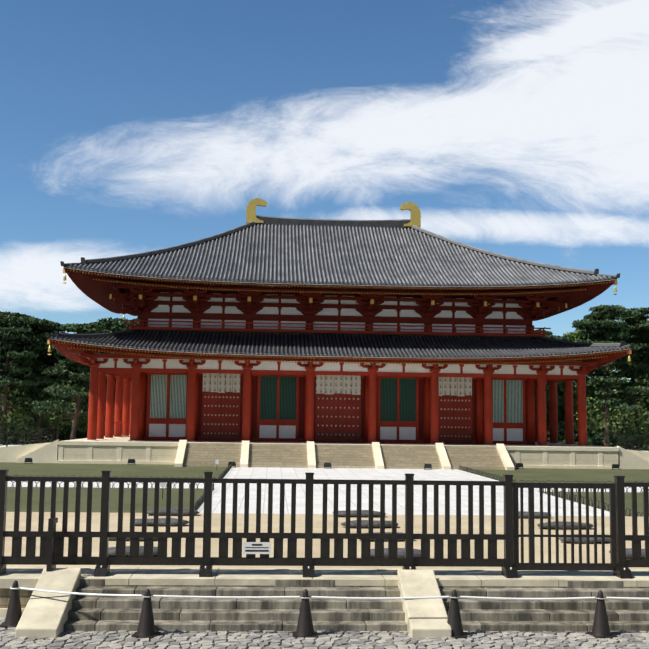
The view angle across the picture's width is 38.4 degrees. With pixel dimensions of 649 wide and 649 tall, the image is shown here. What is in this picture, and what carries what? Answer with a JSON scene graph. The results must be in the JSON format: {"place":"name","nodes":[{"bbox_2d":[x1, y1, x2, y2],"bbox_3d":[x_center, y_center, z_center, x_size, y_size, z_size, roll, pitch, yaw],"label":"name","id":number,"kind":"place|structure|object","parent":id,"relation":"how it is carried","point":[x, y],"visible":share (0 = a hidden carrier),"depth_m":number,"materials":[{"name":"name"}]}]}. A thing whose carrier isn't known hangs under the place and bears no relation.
{"place":"outdoors","nodes":[
{"label":"outdoors","id":0,"kind":"place"},
{"bbox_2d":[1,628,645,648],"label":"cobble joints","id":1,"kind":"object","parent":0,"point":[301,642],"depth_m":13.80,"materials":[{"name":"soil"}]},
{"bbox_2d":[0,627,648,648],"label":"cobble stones","id":2,"kind":"object","parent":1,"relation":"on","point":[358,640],"visible":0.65,"depth_m":13.84,"materials":[{"name":"grey stone"}]},
{"bbox_2d":[0,580,21,627],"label":"traffic cone","id":3,"kind":"object","parent":2,"relation":"on","point":[13,614],"visible":0.81,"depth_m":14.60,"materials":[{"name":"plastic"}]},
{"bbox_2d":[131,589,160,638],"bbox_3d":[-2.690,4.361,14.108,0.380,0.705,0.380,0,-6,5],"label":"traffic cone","id":4,"kind":"object","parent":2,"relation":"on","point":[146,627],"visible":0.96,"depth_m":14.02,"materials":[{"name":"plastic"}]},
{"bbox_2d":[292,589,317,638],"bbox_3d":[-0.294,4.405,14.238,0.386,0.705,0.386,1,-6,-3],"label":"traffic cone","id":5,"kind":"object","parent":2,"relation":"on","point":[304,629],"visible":0.98,"depth_m":14.15,"materials":[{"name":"plastic"}]},
{"bbox_2d":[447,590,467,638],"bbox_3d":[2.002,4.448,14.363,0.380,0.705,0.380,-1,-6,14],"label":"traffic cone","id":6,"kind":"object","parent":2,"relation":"on","point":[454,621],"visible":0.75,"depth_m":14.28,"materials":[{"name":"plastic"}]},
{"bbox_2d":[585,590,616,638],"bbox_3d":[4.299,4.490,14.488,0.380,0.705,0.380,3,-6,-18],"label":"traffic cone","id":7,"kind":"object","parent":2,"relation":"on","point":[600,628],"visible":0.94,"depth_m":14.40,"materials":[{"name":"plastic"}]},
{"bbox_2d":[0,462,648,516],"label":"lawn","id":8,"kind":"structure","parent":0,"point":[172,471],"depth_m":54.14,"materials":[{"name":"green plant"}]},
{"bbox_2d":[0,311,40,439],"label":"pine tree","id":9,"kind":"object","parent":8,"relation":"on","point":[18,315],"visible":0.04,"depth_m":109.42,"materials":[{"name":"green plant"}]},
{"bbox_2d":[0,314,47,441],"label":"pine tree","id":10,"kind":"object","parent":8,"relation":"on","point":[13,330],"visible":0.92,"depth_m":96.76,"materials":[{"name":"green plant"}]},
{"bbox_2d":[24,458,32,463],"bbox_3d":[-20.584,9.483,64.780,0.520,0.400,0.240,1,-6,-3],"label":"floodlight","id":11,"kind":"object","parent":8,"relation":"on","point":[28,459],"visible":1,"depth_m":64.67,"materials":[{"name":"black metal"}]},
{"bbox_2d":[0,436,58,462],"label":"ramp","id":12,"kind":"structure","parent":8,"relation":"on","point":[42,452],"depth_m":66.34,"materials":[{"name":"stone"}]},
{"bbox_2d":[0,426,57,446],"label":"fence","id":13,"kind":"object","parent":12,"relation":"on","point":[20,437],"visible":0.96,"depth_m":66.70,"materials":[{"name":"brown wood"}]},
{"bbox_2d":[0,331,69,423],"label":"broad tree","id":14,"kind":"object","parent":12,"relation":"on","point":[21,389],"visible":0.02,"depth_m":124.70,"materials":[{"name":"green plant"}]},
{"bbox_2d":[61,317,130,402],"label":"pine tree","id":15,"kind":"object","parent":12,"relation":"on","point":[115,320],"depth_m":111.51,"materials":[{"name":"green plant"}]},
{"bbox_2d":[7,318,67,442],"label":"pine tree","id":16,"kind":"object","parent":8,"relation":"on","point":[41,329],"visible":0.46,"depth_m":99.92,"materials":[{"name":"green plant"}]},
{"bbox_2d":[31,323,122,439],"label":"pine tree","id":17,"kind":"object","parent":8,"relation":"on","point":[74,386],"visible":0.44,"depth_m":94.07,"materials":[{"name":"green plant"}]},
{"bbox_2d":[48,321,125,415],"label":"pine tree","id":18,"kind":"object","parent":8,"relation":"on","point":[106,325],"visible":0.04,"depth_m":97.53,"materials":[{"name":"green plant"}]},
{"bbox_2d":[7,481,218,488],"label":"cross path","id":19,"kind":"structure","parent":8,"relation":"on","point":[115,485],"depth_m":45.90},
{"bbox_2d":[110,322,138,385],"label":"pine tree","id":20,"kind":"object","parent":8,"relation":"on","point":[121,324],"depth_m":101.50,"materials":[{"name":"green plant"}]},
{"bbox_2d":[128,459,134,464],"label":"floodlight","id":21,"kind":"object","parent":8,"relation":"on","point":[131,460],"visible":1,"depth_m":65.05,"materials":[{"name":"black metal"}]},
{"bbox_2d":[160,483,165,498],"bbox_3d":[-6.688,6.822,38.539,0.220,0.800,0.050,1,-6,-3],"label":"lawn sign","id":22,"kind":"object","parent":8,"relation":"on","point":[162,484],"visible":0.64,"depth_m":38.53,"materials":[{"name":"white wood"}]},
{"bbox_2d":[11,463,648,516],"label":"lawn edging hoops","id":23,"kind":"object","parent":8,"relation":"on","point":[199,502],"visible":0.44,"depth_m":45.19,"materials":[{"name":"white metal"}]},
{"bbox_2d":[57,435,619,468],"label":"stone platform","id":24,"kind":"structure","parent":8,"relation":"on","point":[124,450],"depth_m":67.79,"materials":[{"name":"beige stone"}]},
{"bbox_2d":[113,422,549,441],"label":"hall porch railings","id":25,"kind":"object","parent":24,"relation":"on","point":[129,436],"visible":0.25,"depth_m":75.77,"materials":[{"name":"red wood"}]},
{"bbox_2d":[84,367,589,446],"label":"columns","id":26,"kind":"structure","parent":24,"relation":"on","point":[127,398],"depth_m":70.08,"materials":[{"name":"red wood"}]},
{"bbox_2d":[80,353,596,384],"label":"brackets","id":27,"kind":"object","parent":26,"relation":"on","point":[115,362],"visible":0.6,"depth_m":69.86,"materials":[{"name":"red wood"}]},
{"bbox_2d":[174,440,514,469],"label":"hall stairs","id":28,"kind":"structure","parent":24,"relation":"attached to","point":[311,454],"depth_m":65.71,"materials":[{"name":"beige stone"}]},
{"bbox_2d":[516,463,523,468],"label":"floodlight","id":29,"kind":"object","parent":8,"relation":"on","point":[519,464],"visible":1,"depth_m":66.55,"materials":[{"name":"black metal"}]},
{"bbox_2d":[534,384,562,425],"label":"pine tree","id":30,"kind":"object","parent":8,"relation":"on","point":[548,412],"depth_m":101.69,"materials":[{"name":"green plant"}]},
{"bbox_2d":[526,487,648,491],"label":"cross path","id":31,"kind":"structure","parent":8,"relation":"on","point":[607,490],"depth_m":46.85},
{"bbox_2d":[563,304,648,446],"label":"pine tree","id":32,"kind":"object","parent":8,"relation":"on","point":[599,324],"visible":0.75,"depth_m":102.08,"materials":[{"name":"green plant"}]},
{"bbox_2d":[612,464,619,469],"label":"floodlight","id":33,"kind":"object","parent":8,"relation":"on","point":[615,465],"visible":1,"depth_m":66.93,"materials":[{"name":"black metal"}]},
{"bbox_2d":[606,307,648,446],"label":"pine tree","id":34,"kind":"object","parent":8,"relation":"on","point":[638,329],"visible":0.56,"depth_m":107.71,"materials":[{"name":"green plant"}]},
{"bbox_2d":[617,446,648,468],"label":"ramp","id":35,"kind":"structure","parent":8,"relation":"on","point":[631,459],"depth_m":68.33,"materials":[{"name":"stone"}]},
{"bbox_2d":[534,330,569,340],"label":"pine tree","id":36,"kind":"object","parent":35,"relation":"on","point":[550,335],"visible":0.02,"depth_m":119.67,"materials":[{"name":"green plant"}]},
{"bbox_2d":[546,381,577,439],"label":"broad tree","id":37,"kind":"object","parent":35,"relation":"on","point":[561,396],"visible":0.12,"depth_m":104.42,"materials":[{"name":"green plant"}]},
{"bbox_2d":[563,329,621,421],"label":"broad tree","id":38,"kind":"object","parent":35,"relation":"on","point":[573,337],"visible":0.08,"depth_m":125.22,"materials":[{"name":"green plant"}]},
{"bbox_2d":[607,336,648,443],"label":"pine tree","id":39,"kind":"object","parent":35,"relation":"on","point":[643,379],"visible":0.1,"depth_m":117.46,"materials":[{"name":"green plant"}]},
{"bbox_2d":[614,370,648,420],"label":"broad tree","id":40,"kind":"object","parent":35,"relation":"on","point":[642,414],"visible":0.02,"depth_m":132.65,"materials":[{"name":"green plant"}]},
{"bbox_2d":[617,433,648,450],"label":"fence","id":41,"kind":"object","parent":35,"relation":"on","point":[633,442],"visible":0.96,"depth_m":69.10,"materials":[{"name":"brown wood"}]},
{"bbox_2d":[0,0,648,390],"label":"sky","id":42,"kind":"structure","parent":0,"point":[519,129],"materials":[{"name":"blue"}]},
{"bbox_2d":[10,587,648,599],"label":"cone bars","id":43,"kind":"object","parent":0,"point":[272,597],"visible":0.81,"depth_m":14.32,"materials":[{"name":"white"}]},
{"bbox_2d":[106,372,564,383],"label":"hall porch ceiling","id":44,"kind":"structure","parent":0,"point":[126,374],"depth_m":73.94,"materials":[{"name":"red wood"}]},
{"bbox_2d":[139,372,534,444],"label":"hall walls","id":45,"kind":"structure","parent":0,"point":[340,408],"depth_m":72.72,"materials":[{"name":"red wood"}]},
{"bbox_2d":[45,329,634,357],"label":"hall roof","id":46,"kind":"structure","parent":45,"relation":"on","point":[337,345],"depth_m":70.06,"materials":[{"name":"grey tile"}]},
{"bbox_2d":[124,319,550,336],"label":"balcony railing","id":47,"kind":"object","parent":46,"relation":"on","point":[399,332],"visible":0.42,"depth_m":72.58,"materials":[{"name":"paint"}]},
{"bbox_2d":[47,338,631,367],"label":"hall lower eaves","id":48,"kind":"object","parent":46,"relation":"attached to","point":[73,351],"visible":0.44,"depth_m":68.30,"materials":[{"name":"grey tile"}]},
{"bbox_2d":[60,215,619,286],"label":"upper roof","id":49,"kind":"structure","parent":46,"relation":"on","point":[270,249],"depth_m":74.47,"materials":[{"name":"grey tile"}]},
{"bbox_2d":[245,198,266,223],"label":"roof ornament","id":50,"kind":"object","parent":49,"relation":"on","point":[252,205],"visible":0.98,"depth_m":82.24,"materials":[{"name":"gold metal"}]},
{"bbox_2d":[62,267,616,321],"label":"upper eaves","id":51,"kind":"object","parent":49,"relation":"attached to","point":[95,287],"visible":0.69,"depth_m":70.36,"materials":[{"name":"red wood"}]},
{"bbox_2d":[400,201,420,226],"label":"roof ornament","id":52,"kind":"object","parent":49,"relation":"on","point":[414,210],"visible":0.98,"depth_m":83.04,"materials":[{"name":"gold metal"}]},
{"bbox_2d":[109,278,566,334],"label":"hall upper walls","id":53,"kind":"structure","parent":0,"point":[154,302],"depth_m":73.23,"materials":[{"name":"red wood"}]},
{"bbox_2d":[197,467,609,515],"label":"path","id":54,"kind":"structure","parent":0,"point":[336,473],"depth_m":42.84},
{"bbox_2d":[228,462,235,467],"bbox_3d":[-6.279,9.518,63.265,0.520,0.400,0.240,1,-6,-3],"label":"floodlight","id":55,"kind":"object","parent":54,"relation":"on","point":[233,463],"visible":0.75,"depth_m":63.16,"materials":[{"name":"black metal"}]},
{"bbox_2d":[324,463,330,468],"bbox_3d":[0.210,9.638,63.618,0.520,0.400,0.240,1,-6,-3],"label":"floodlight","id":56,"kind":"object","parent":54,"relation":"on","point":[327,464],"visible":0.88,"depth_m":63.50,"materials":[{"name":"black metal"}]},
{"bbox_2d":[424,464,431,469],"bbox_3d":[7.098,9.766,63.993,0.520,0.400,0.240,1,-6,-3],"label":"floodlight","id":57,"kind":"object","parent":54,"relation":"on","point":[427,465],"visible":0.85,"depth_m":63.88,"materials":[{"name":"black metal"}]},
{"label":"ground surface","id":58,"kind":"structure","parent":0,"visible":0},
{"bbox_2d":[15,568,80,638],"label":"stair side slab","id":59,"kind":"structure","parent":58,"relation":"on","point":[43,617],"depth_m":14.44,"materials":[{"name":"beige stone"}]},
{"bbox_2d":[0,391,643,435],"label":"tree line","id":60,"kind":"object","parent":58,"relation":"on","point":[626,412],"depth_m":143.87,"materials":[{"name":"green plant"}]},
{"bbox_2d":[0,512,648,617],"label":"sandy ground","id":61,"kind":"structure","parent":58,"relation":"on","point":[26,576],"depth_m":17.10,"materials":[{"name":"beige sand"}]},
{"bbox_2d":[108,546,157,556],"bbox_3d":[-3.694,4.388,18.045,1.178,0.173,0.576,1,-6,-3],"label":"stone","id":62,"kind":"object","parent":61,"relation":"on","point":[111,550],"visible":0.23,"depth_m":17.83,"materials":[{"name":"grey stone"}]},
{"bbox_2d":[109,537,157,539],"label":"stone","id":63,"kind":"object","parent":61,"relation":"on","point":[112,538],"visible":0.17,"depth_m":20.06,"materials":[{"name":"grey stone"}]},
{"bbox_2d":[135,518,188,525],"bbox_3d":[-4.072,4.890,23.061,1.459,0.174,0.560,1,-6,-3],"label":"stone","id":64,"kind":"object","parent":61,"relation":"on","point":[162,522],"visible":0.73,"depth_m":22.85,"materials":[{"name":"grey stone"}]},
{"bbox_2d":[147,509,199,514],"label":"stone","id":65,"kind":"object","parent":61,"relation":"on","point":[163,511],"visible":0.62,"depth_m":25.28,"materials":[{"name":"grey stone"}]},
{"bbox_2d":[0,469,648,578],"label":"fence","id":66,"kind":"object","parent":61,"relation":"on","point":[51,556],"visible":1,"depth_m":16.12,"materials":[{"name":"black wood"}]},
{"bbox_2d":[243,542,270,553],"bbox_3d":[-1.160,3.840,16.000,0.480,0.200,0.014,1,-6,-3],"label":"sign","id":67,"kind":"object","parent":66,"relation":"attached to","point":[256,547],"visible":1,"depth_m":15.99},
{"bbox_2d":[332,510,385,516],"bbox_3d":[0.963,5.226,25.745,1.507,0.174,0.555,1,-6,-3],"label":"foundation stone","id":68,"kind":"object","parent":61,"relation":"on","point":[353,513],"visible":0.5,"depth_m":25.53,"materials":[{"name":"grey stone"}]},
{"bbox_2d":[341,520,397,527],"bbox_3d":[1.122,4.975,23.226,1.468,0.174,0.542,2,-6,-8],"label":"stone","id":69,"kind":"object","parent":61,"relation":"on","point":[364,523],"visible":0.56,"depth_m":23.02,"materials":[{"name":"grey stone"}]},
{"bbox_2d":[360,532,404,540],"bbox_3d":[1.354,4.732,20.778,1.286,0.174,0.542,2,-6,-9],"label":"stone","id":70,"kind":"object","parent":61,"relation":"on","point":[387,539],"visible":0.25,"depth_m":20.63,"materials":[{"name":"grey stone"}]},
{"bbox_2d":[370,548,420,557],"bbox_3d":[1.392,4.473,18.229,1.225,0.173,0.546,1,-6,-3],"label":"stone","id":71,"kind":"object","parent":61,"relation":"on","point":[401,553],"visible":0.29,"depth_m":18.02,"materials":[{"name":"grey stone"}]},
{"bbox_2d":[519,511,547,517],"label":"stone","id":72,"kind":"object","parent":61,"relation":"on","point":[536,514],"visible":0.4,"depth_m":25.82,"materials":[{"name":"grey stone"}]},
{"bbox_2d":[537,521,593,528],"bbox_3d":[6.072,5.068,23.499,1.453,0.173,0.575,1,-6,-3],"label":"stone","id":73,"kind":"object","parent":61,"relation":"on","point":[568,525],"visible":0.5,"depth_m":23.28,"materials":[{"name":"grey stone"}]},
{"bbox_2d":[559,534,609,542],"bbox_3d":[5.919,4.800,20.875,1.382,0.174,0.542,2,-6,-10],"label":"stone","id":74,"kind":"object","parent":61,"relation":"on","point":[591,539],"visible":0.35,"depth_m":20.63,"materials":[{"name":"grey stone"}]},
{"bbox_2d":[609,548,644,557],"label":"stone","id":75,"kind":"object","parent":61,"relation":"on","point":[628,552],"visible":0.17,"depth_m":18.43,"materials":[{"name":"grey stone"}]},
{"bbox_2d":[0,385,648,450],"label":"undergrowth shrub","id":76,"kind":"object","parent":58,"relation":"on","point":[594,432],"visible":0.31,"depth_m":102.51,"materials":[{"name":"dark green leaves"},{"name":"green leaves"}]},
{"bbox_2d":[63,579,648,632],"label":"stone steps","id":77,"kind":"structure","parent":58,"relation":"on","point":[87,613],"depth_m":14.98,"materials":[{"name":"grey stone"}]},
{"bbox_2d":[397,570,451,638],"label":"stair side slab","id":78,"kind":"structure","parent":58,"relation":"on","point":[425,618],"depth_m":14.77,"materials":[{"name":"beige stone"}]}
]}

